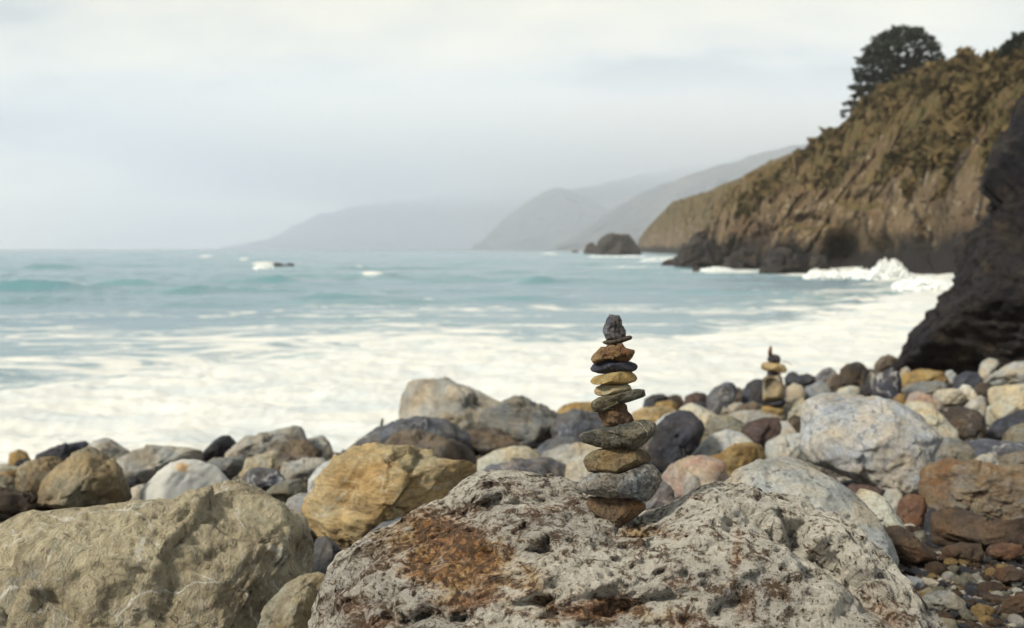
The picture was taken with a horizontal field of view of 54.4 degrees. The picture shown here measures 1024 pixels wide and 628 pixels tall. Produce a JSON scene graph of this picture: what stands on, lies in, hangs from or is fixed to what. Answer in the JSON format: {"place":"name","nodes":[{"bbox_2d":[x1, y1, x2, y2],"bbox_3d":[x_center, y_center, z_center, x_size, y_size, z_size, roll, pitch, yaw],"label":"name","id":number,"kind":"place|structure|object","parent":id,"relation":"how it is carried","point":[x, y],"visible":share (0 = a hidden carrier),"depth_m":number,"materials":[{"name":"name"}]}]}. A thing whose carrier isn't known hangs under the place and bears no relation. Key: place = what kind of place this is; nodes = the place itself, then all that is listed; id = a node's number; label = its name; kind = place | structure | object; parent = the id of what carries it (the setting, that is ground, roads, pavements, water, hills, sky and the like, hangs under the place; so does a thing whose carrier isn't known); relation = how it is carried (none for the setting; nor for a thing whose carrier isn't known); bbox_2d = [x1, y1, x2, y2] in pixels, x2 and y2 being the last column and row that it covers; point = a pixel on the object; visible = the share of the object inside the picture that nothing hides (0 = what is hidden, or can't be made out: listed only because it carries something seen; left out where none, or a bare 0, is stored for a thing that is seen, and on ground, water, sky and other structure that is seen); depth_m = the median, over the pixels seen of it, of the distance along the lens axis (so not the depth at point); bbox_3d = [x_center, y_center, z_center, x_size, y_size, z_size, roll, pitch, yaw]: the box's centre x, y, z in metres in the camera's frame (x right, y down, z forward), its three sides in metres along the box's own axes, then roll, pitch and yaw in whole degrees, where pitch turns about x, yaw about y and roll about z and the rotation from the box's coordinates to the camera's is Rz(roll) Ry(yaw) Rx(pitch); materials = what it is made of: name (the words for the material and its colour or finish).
{"place":"outdoors","nodes":[
{"label":"outdoors","id":0,"kind":"place"},
{"bbox_2d":[220,168,664,248],"bbox_3d":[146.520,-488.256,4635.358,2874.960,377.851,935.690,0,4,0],"label":"hill","id":1,"kind":"structure","parent":0,"point":[466,220],"depth_m":4379.41,"materials":[{"name":"grey"}]},
{"bbox_2d":[0,249,954,463],"bbox_3d":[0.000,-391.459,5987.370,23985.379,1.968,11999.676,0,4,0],"label":"sea","id":2,"kind":"structure","parent":0,"point":[130,350],"depth_m":46.26,"materials":[{"name":"liquid"}]},
{"bbox_2d":[596,233,641,254],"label":"sea rock","id":3,"kind":"object","parent":2,"relation":"in","point":[615,244],"visible":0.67,"depth_m":614.14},
{"bbox_2d":[674,229,730,267],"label":"sea rock","id":4,"kind":"object","parent":2,"relation":"in","point":[698,249],"visible":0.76,"depth_m":202.33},
{"bbox_2d":[721,247,760,268],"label":"sea rock","id":5,"kind":"object","parent":2,"relation":"in","point":[742,258],"visible":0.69,"depth_m":180.87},
{"bbox_2d":[759,247,809,273],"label":"sea rock","id":6,"kind":"object","parent":2,"relation":"in","point":[783,260],"visible":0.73,"depth_m":150.55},
{"bbox_2d":[802,267,870,279],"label":"sea spray","id":7,"kind":"object","parent":2,"relation":"on","point":[858,273],"visible":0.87,"depth_m":129.41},
{"bbox_2d":[866,257,910,279],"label":"sea spray","id":8,"kind":"object","parent":2,"relation":"on","point":[891,269],"visible":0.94,"depth_m":127.32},
{"bbox_2d":[891,276,952,291],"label":"sea spray","id":9,"kind":"object","parent":2,"relation":"on","point":[914,284],"visible":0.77,"depth_m":91.48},
{"bbox_2d":[0,0,1023,248],"label":"sky","id":10,"kind":"structure","parent":0,"point":[125,124],"materials":[{"name":"white"}]},
{"bbox_2d":[0,354,1023,627],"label":"beach","id":11,"kind":"structure","parent":0,"point":[829,472],"depth_m":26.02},
{"bbox_2d":[0,487,55,521],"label":"boulder","id":12,"kind":"object","parent":11,"relation":"on","point":[13,503],"visible":0.38,"depth_m":6.18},
{"bbox_2d":[15,456,62,495],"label":"boulder","id":13,"kind":"object","parent":11,"relation":"on","point":[30,475],"visible":0.46,"depth_m":7.05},
{"bbox_2d":[35,441,88,460],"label":"boulder","id":14,"kind":"object","parent":11,"relation":"on","point":[64,451],"visible":0.37,"depth_m":14.80,"materials":[{"name":"stone"}]},
{"bbox_2d":[37,446,131,508],"bbox_3d":[-2.790,1.079,6.387,0.578,0.447,0.538,4,5,44],"label":"boulder","id":15,"kind":"object","parent":11,"relation":"on","point":[88,476],"visible":0.81,"depth_m":6.23,"materials":[{"name":"stone"}]},
{"bbox_2d":[88,438,129,460],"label":"boulder","id":16,"kind":"object","parent":11,"relation":"on","point":[110,448],"visible":0.47,"depth_m":13.38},
{"bbox_2d":[0,479,313,627],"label":"boulder","id":17,"kind":"object","parent":11,"relation":"on","point":[237,553],"visible":0.94,"depth_m":3.40,"materials":[{"name":"stone"}]},
{"bbox_2d":[116,444,203,483],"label":"boulder","id":18,"kind":"object","parent":11,"relation":"on","point":[146,463],"visible":0.66,"depth_m":11.00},
{"bbox_2d":[140,459,228,499],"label":"boulder","id":19,"kind":"object","parent":11,"relation":"on","point":[174,479],"visible":0.52,"depth_m":6.51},
{"bbox_2d":[203,435,236,461],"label":"boulder","id":20,"kind":"object","parent":11,"relation":"on","point":[220,446],"visible":0.58,"depth_m":13.20,"materials":[{"name":"black stone"}]},
{"bbox_2d":[205,456,245,479],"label":"beach stone","id":21,"kind":"object","parent":11,"relation":"on","point":[230,468],"visible":0.68,"depth_m":10.34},
{"bbox_2d":[239,450,281,476],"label":"beach stone","id":22,"kind":"object","parent":11,"relation":"on","point":[268,459],"visible":0.6,"depth_m":10.81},
{"bbox_2d":[225,425,306,459],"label":"boulder","id":23,"kind":"object","parent":11,"relation":"on","point":[247,446],"visible":0.46,"depth_m":12.25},
{"bbox_2d":[266,479,307,502],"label":"beach stone","id":24,"kind":"object","parent":11,"relation":"on","point":[283,491],"visible":0.59,"depth_m":7.25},
{"bbox_2d":[257,572,324,627],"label":"boulder","id":25,"kind":"object","parent":11,"relation":"on","point":[289,604],"visible":0.79,"depth_m":3.20,"materials":[{"name":"stone"}]},
{"bbox_2d":[268,439,322,471],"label":"boulder","id":26,"kind":"object","parent":11,"relation":"on","point":[290,450],"visible":0.52,"depth_m":11.00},
{"bbox_2d":[286,493,316,539],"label":"boulder","id":27,"kind":"object","parent":11,"relation":"on","point":[294,502],"visible":0.16,"depth_m":5.27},
{"bbox_2d":[280,457,326,480],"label":"beach stone","id":28,"kind":"object","parent":11,"relation":"on","point":[303,469],"visible":0.62,"depth_m":10.01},
{"bbox_2d":[307,435,332,460],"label":"boulder","id":29,"kind":"object","parent":11,"relation":"on","point":[322,443],"visible":0.44,"depth_m":12.96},
{"bbox_2d":[312,536,341,573],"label":"boulder","id":30,"kind":"object","parent":11,"relation":"on","point":[327,549],"visible":0.51,"depth_m":4.42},
{"bbox_2d":[301,442,476,549],"bbox_3d":[-0.692,0.919,4.998,0.740,0.580,0.814,3,5,34],"label":"boulder","id":31,"kind":"object","parent":11,"relation":"on","point":[356,493],"visible":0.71,"depth_m":4.74,"materials":[{"name":"yellow stone"}]},
{"bbox_2d":[343,416,478,456],"bbox_3d":[-1.408,1.722,13.464,1.616,0.801,1.369,3,5,41],"label":"boulder","id":32,"kind":"object","parent":11,"relation":"on","point":[441,427],"visible":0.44,"depth_m":13.07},
{"bbox_2d":[383,428,476,463],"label":"boulder","id":33,"kind":"object","parent":11,"relation":"on","point":[447,448],"visible":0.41,"depth_m":11.01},
{"bbox_2d":[398,376,499,431],"bbox_3d":[-1.047,1.958,20.696,2.640,1.339,2.256,0,4,0],"label":"boulder","id":34,"kind":"object","parent":11,"relation":"on","point":[461,406],"visible":0.62,"depth_m":19.92,"materials":[{"name":"stone"}]},
{"bbox_2d":[467,427,519,455],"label":"boulder","id":35,"kind":"object","parent":11,"relation":"on","point":[486,440],"visible":0.64,"depth_m":13.27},
{"bbox_2d":[2,384,992,542],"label":"cobbles","id":36,"kind":"object","parent":11,"relation":"on","point":[136,481],"depth_m":10.76,"materials":[{"name":"stone"}]},
{"bbox_2d":[242,467,285,490],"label":"boulder","id":37,"kind":"object","parent":36,"relation":"on","point":[264,479],"visible":0.53,"depth_m":8.51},
{"bbox_2d":[477,446,540,471],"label":"boulder","id":38,"kind":"object","parent":11,"relation":"on","point":[503,455],"visible":0.54,"depth_m":9.60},
{"bbox_2d":[479,395,558,448],"bbox_3d":[0.225,1.547,13.787,1.416,0.891,1.077,2,4,31],"label":"boulder","id":39,"kind":"object","parent":11,"relation":"on","point":[521,420],"visible":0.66,"depth_m":13.38,"materials":[{"name":"stone"}]},
{"bbox_2d":[483,457,566,477],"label":"boulder","id":40,"kind":"object","parent":11,"relation":"on","point":[542,465],"visible":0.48,"depth_m":7.72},
{"bbox_2d":[537,437,579,455],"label":"beach stone","id":41,"kind":"object","parent":11,"relation":"on","point":[550,444],"visible":0.42,"depth_m":11.40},
{"bbox_2d":[541,442,600,464],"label":"boulder","id":42,"kind":"object","parent":11,"relation":"on","point":[566,453],"visible":0.46,"depth_m":10.09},
{"bbox_2d":[551,408,605,441],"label":"boulder","id":43,"kind":"object","parent":11,"relation":"on","point":[574,423],"visible":0.51,"depth_m":12.78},
{"bbox_2d":[565,457,593,481],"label":"beach stone","id":44,"kind":"object","parent":11,"relation":"on","point":[576,471],"visible":0.32,"depth_m":7.78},
{"bbox_2d":[308,469,948,627],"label":"boulder","id":45,"kind":"object","parent":11,"relation":"on","point":[513,548],"visible":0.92,"depth_m":2.60,"materials":[{"name":"stone"}]},
{"bbox_2d":[586,496,645,527],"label":"cairn stone","id":46,"kind":"object","parent":45,"relation":"on","point":[623,511],"visible":0.76,"depth_m":2.75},
{"bbox_2d":[577,463,661,501],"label":"cairn stone","id":47,"kind":"object","parent":46,"relation":"on","point":[642,482],"visible":0.91,"depth_m":2.72,"materials":[{"name":"grey stone"}]},
{"bbox_2d":[583,447,650,473],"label":"cairn stone","id":48,"kind":"object","parent":47,"relation":"on","point":[620,460],"visible":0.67,"depth_m":2.73,"materials":[{"name":"brown stone"}]},
{"bbox_2d":[579,419,657,448],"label":"cairn stone","id":49,"kind":"object","parent":48,"relation":"on","point":[637,434],"visible":0.99,"depth_m":2.71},
{"bbox_2d":[598,403,633,426],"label":"cairn stone","id":50,"kind":"object","parent":49,"relation":"on","point":[619,414],"visible":0.9,"depth_m":2.75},
{"bbox_2d":[591,389,645,412],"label":"cairn stone","id":51,"kind":"object","parent":50,"relation":"on","point":[604,403],"visible":1,"depth_m":2.73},
{"bbox_2d":[594,384,631,395],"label":"cairn stone","id":52,"kind":"object","parent":51,"relation":"on","point":[603,390],"visible":0.82,"depth_m":2.75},
{"bbox_2d":[590,371,636,384],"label":"cairn stone","id":53,"kind":"object","parent":52,"relation":"on","point":[624,377],"visible":0.92,"depth_m":2.73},
{"bbox_2d":[590,359,637,373],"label":"cairn stone","id":54,"kind":"object","parent":53,"relation":"on","point":[607,366],"visible":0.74,"depth_m":2.74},
{"bbox_2d":[591,343,634,363],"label":"cairn stone","id":55,"kind":"object","parent":54,"relation":"on","point":[619,352],"visible":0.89,"depth_m":2.72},
{"bbox_2d":[602,335,631,344],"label":"cairn stone","id":56,"kind":"object","parent":55,"relation":"on","point":[618,340],"visible":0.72,"depth_m":2.74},
{"bbox_2d":[603,314,625,339],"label":"cairn stone","id":57,"kind":"object","parent":56,"relation":"on","point":[613,328],"visible":1,"depth_m":2.73,"materials":[{"name":"grey stone"}]},
{"bbox_2d":[632,406,675,422],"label":"beach stone","id":58,"kind":"object","parent":11,"relation":"on","point":[654,414],"visible":0.61,"depth_m":17.05,"materials":[{"name":"yellow stone"}]},
{"bbox_2d":[646,480,675,509],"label":"beach stone","id":59,"kind":"object","parent":11,"relation":"on","point":[663,495],"visible":0.45,"depth_m":6.20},
{"bbox_2d":[647,410,704,473],"bbox_3d":[1.530,1.217,9.366,0.598,0.597,0.542,0,4,0],"label":"boulder","id":60,"kind":"object","parent":11,"relation":"on","point":[678,435],"visible":0.77,"depth_m":9.19,"materials":[{"name":"stone"}]},
{"bbox_2d":[661,455,728,498],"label":"boulder","id":61,"kind":"object","parent":11,"relation":"on","point":[682,477],"visible":0.51,"depth_m":6.51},
{"bbox_2d":[679,403,715,442],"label":"boulder","id":62,"kind":"object","parent":11,"relation":"on","point":[705,416],"visible":0.34,"depth_m":12.93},
{"bbox_2d":[691,429,751,455],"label":"boulder","id":63,"kind":"object","parent":11,"relation":"on","point":[717,442],"visible":0.48,"depth_m":9.51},
{"bbox_2d":[706,382,737,414],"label":"boulder","id":64,"kind":"object","parent":11,"relation":"on","point":[721,396],"visible":0.77,"depth_m":17.94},
{"bbox_2d":[709,415,745,435],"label":"boulder","id":65,"kind":"object","parent":11,"relation":"on","point":[718,423],"visible":0.54,"depth_m":12.42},
{"bbox_2d":[710,442,765,476],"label":"boulder","id":66,"kind":"object","parent":11,"relation":"on","point":[734,456],"visible":0.53,"depth_m":8.14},
{"bbox_2d":[741,379,763,403],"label":"boulder","id":67,"kind":"object","parent":11,"relation":"on","point":[752,390],"visible":0.53,"depth_m":18.40,"materials":[{"name":"stone"}]},
{"bbox_2d":[728,410,786,423],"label":"boulder","id":68,"kind":"object","parent":11,"relation":"on","point":[745,416],"visible":0.38,"depth_m":14.99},
{"bbox_2d":[762,406,783,415],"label":"cairn stone","id":69,"kind":"object","parent":68,"relation":"on","point":[779,410],"visible":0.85,"depth_m":14.96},
{"bbox_2d":[762,398,785,406],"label":"cairn stone","id":70,"kind":"object","parent":69,"relation":"on","point":[778,403],"visible":0.91,"depth_m":14.96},
{"bbox_2d":[762,375,784,400],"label":"cairn stone","id":71,"kind":"object","parent":70,"relation":"on","point":[772,388],"visible":0.94,"depth_m":14.96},
{"bbox_2d":[741,417,781,447],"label":"boulder","id":72,"kind":"object","parent":11,"relation":"on","point":[762,431],"visible":0.72,"depth_m":12.14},
{"bbox_2d":[765,433,807,461],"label":"boulder","id":73,"kind":"object","parent":11,"relation":"on","point":[784,445],"visible":0.59,"depth_m":9.61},
{"bbox_2d":[785,397,804,420],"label":"beach stone","id":74,"kind":"object","parent":11,"relation":"on","point":[794,406],"visible":0.48,"depth_m":15.06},
{"bbox_2d":[786,383,805,403],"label":"beach stone","id":75,"kind":"object","parent":11,"relation":"on","point":[794,390],"visible":0.75,"depth_m":20.66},
{"bbox_2d":[724,457,898,565],"bbox_3d":[1.337,0.975,4.648,0.838,0.558,0.875,0,4,0],"label":"boulder","id":76,"kind":"object","parent":11,"relation":"on","point":[817,489],"visible":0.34,"depth_m":4.56,"materials":[{"name":"stone"}]},
{"bbox_2d":[805,381,831,399],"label":"beach stone","id":77,"kind":"object","parent":11,"relation":"on","point":[815,388],"visible":0.57,"depth_m":21.01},
{"bbox_2d":[838,362,868,387],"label":"boulder","id":78,"kind":"object","parent":11,"relation":"on","point":[854,374],"visible":0.74,"depth_m":22.71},
{"bbox_2d":[800,392,942,495],"bbox_3d":[2.654,0.955,7.419,1.032,0.688,1.049,0,4,0],"label":"boulder","id":79,"kind":"object","parent":11,"relation":"on","point":[883,444],"visible":0.91,"depth_m":7.05,"materials":[{"name":"stone"}]},
{"bbox_2d":[872,368,901,399],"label":"boulder","id":80,"kind":"object","parent":11,"relation":"on","point":[887,383],"visible":0.78,"depth_m":19.05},
{"bbox_2d":[885,525,937,563],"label":"boulder","id":81,"kind":"object","parent":11,"relation":"on","point":[909,546],"visible":0.86,"depth_m":4.69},
{"bbox_2d":[855,489,905,528],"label":"boulder","id":82,"kind":"object","parent":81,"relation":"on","point":[879,506],"visible":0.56,"depth_m":4.89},
{"bbox_2d":[896,494,926,526],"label":"beach stone","id":83,"kind":"object","parent":11,"relation":"on","point":[912,508],"visible":0.88,"depth_m":5.72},
{"bbox_2d":[905,391,943,411],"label":"beach stone","id":84,"kind":"object","parent":11,"relation":"on","point":[920,396],"visible":0.61,"depth_m":16.93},
{"bbox_2d":[901,369,948,386],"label":"boulder","id":85,"kind":"object","parent":11,"relation":"on","point":[918,375],"visible":0.56,"depth_m":22.53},
{"bbox_2d":[901,380,949,394],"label":"beach stone","id":86,"kind":"object","parent":11,"relation":"on","point":[929,387],"visible":0.68,"depth_m":20.63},
{"bbox_2d":[904,400,959,438],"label":"boulder","id":87,"kind":"object","parent":11,"relation":"on","point":[936,420],"visible":0.4,"depth_m":11.05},
{"bbox_2d":[922,590,966,611],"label":"beach stone","id":88,"kind":"object","parent":11,"relation":"on","point":[947,601],"visible":0.79,"depth_m":4.06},
{"bbox_2d":[932,388,966,404],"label":"beach stone","id":89,"kind":"object","parent":11,"relation":"on","point":[951,396],"visible":0.88,"depth_m":18.04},
{"bbox_2d":[935,437,974,461],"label":"boulder","id":90,"kind":"object","parent":11,"relation":"on","point":[959,449],"visible":0.45,"depth_m":8.86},
{"bbox_2d":[941,542,983,562],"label":"beach stone","id":91,"kind":"object","parent":11,"relation":"on","point":[971,552],"visible":0.94,"depth_m":4.74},
{"bbox_2d":[944,405,986,441],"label":"boulder","id":92,"kind":"object","parent":11,"relation":"on","point":[968,424],"visible":0.59,"depth_m":11.19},
{"bbox_2d":[952,371,982,388],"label":"boulder","id":93,"kind":"object","parent":11,"relation":"on","point":[972,379],"visible":0.6,"depth_m":20.27,"materials":[{"name":"stone"}]},
{"bbox_2d":[917,457,1023,519],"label":"boulder","id":94,"kind":"object","parent":11,"relation":"on","point":[990,490],"visible":0.83,"depth_m":5.53,"materials":[{"name":"stone"}]},
{"bbox_2d":[930,507,1023,549],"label":"boulder","id":95,"kind":"object","parent":11,"relation":"on","point":[951,525],"visible":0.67,"depth_m":5.00,"materials":[{"name":"stone"}]},
{"bbox_2d":[978,358,999,382],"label":"beach stone","id":96,"kind":"object","parent":11,"relation":"on","point":[988,367],"visible":0.55,"depth_m":21.44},
{"bbox_2d":[964,438,1023,457],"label":"boulder","id":97,"kind":"object","parent":11,"relation":"on","point":[979,446],"visible":0.42,"depth_m":9.07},
{"bbox_2d":[985,542,1023,561],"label":"beach stone","id":98,"kind":"object","parent":11,"relation":"on","point":[1004,551],"visible":1,"depth_m":4.75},
{"bbox_2d":[985,361,1023,385],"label":"boulder","id":99,"kind":"object","parent":11,"relation":"on","point":[1012,373],"visible":0.7,"depth_m":20.75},
{"bbox_2d":[986,392,1023,425],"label":"boulder","id":100,"kind":"object","parent":11,"relation":"on","point":[1001,408],"visible":0.66,"depth_m":13.62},
{"bbox_2d":[987,409,1023,440],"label":"boulder","id":101,"kind":"object","parent":11,"relation":"on","point":[997,429],"visible":0.62,"depth_m":11.52,"materials":[{"name":"stone"}]},
{"bbox_2d":[988,383,1023,404],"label":"boulder","id":102,"kind":"object","parent":11,"relation":"on","point":[996,393],"visible":0.5,"depth_m":16.58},
{"bbox_2d":[992,566,1023,583],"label":"beach stone","id":103,"kind":"object","parent":11,"relation":"on","point":[1007,575],"visible":0.99,"depth_m":4.41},
{"bbox_2d":[996,592,1023,617],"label":"beach stone","id":104,"kind":"object","parent":11,"relation":"on","point":[1013,604],"visible":0.91,"depth_m":4.01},
{"bbox_2d":[998,451,1023,464],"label":"beach stone","id":105,"kind":"object","parent":11,"relation":"on","point":[1014,458],"visible":0.53,"depth_m":8.55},
{"bbox_2d":[1002,423,1023,441],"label":"boulder","id":106,"kind":"object","parent":11,"relation":"on","point":[1014,433],"visible":0.63,"depth_m":10.56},
{"bbox_2d":[472,188,612,249],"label":"hill","id":107,"kind":"structure","parent":0,"point":[545,220],"depth_m":2711.94,"materials":[{"name":"grey"}]},
{"bbox_2d":[571,159,741,208],"bbox_3d":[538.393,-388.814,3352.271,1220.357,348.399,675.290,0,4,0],"label":"hill","id":108,"kind":"structure","parent":0,"point":[612,194],"depth_m":3280.22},
{"bbox_2d":[549,145,806,249],"bbox_3d":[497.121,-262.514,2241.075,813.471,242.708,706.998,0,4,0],"label":"hill","id":109,"kind":"structure","parent":0,"point":[635,217],"depth_m":2127.12,"materials":[{"name":"grey"}]},
{"bbox_2d":[637,149,802,253],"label":"headland","id":110,"kind":"structure","parent":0,"point":[673,226],"depth_m":691.53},
{"bbox_2d":[704,57,1023,274],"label":"headland","id":111,"kind":"structure","parent":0,"point":[853,219],"depth_m":168.72,"materials":[{"name":"stone"}]},
{"bbox_2d":[711,42,1023,219],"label":"scrub","id":112,"kind":"object","parent":111,"relation":"on","point":[958,123],"visible":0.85,"depth_m":153.42,"materials":[{"name":"green plant"}]},
{"bbox_2d":[839,24,945,118],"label":"cypress tree","id":113,"kind":"object","parent":111,"relation":"on","point":[898,38],"visible":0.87,"depth_m":209.50,"materials":[{"name":"green plant"}]},
{"bbox_2d":[995,31,1023,57],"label":"shrubby tree","id":114,"kind":"object","parent":111,"relation":"on","point":[1007,47],"visible":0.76,"depth_m":147.67,"materials":[{"name":"green plant"}]},
{"bbox_2d":[890,93,1023,374],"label":"cliff","id":115,"kind":"structure","parent":0,"point":[973,319],"depth_m":24.57,"materials":[{"name":"stone"}]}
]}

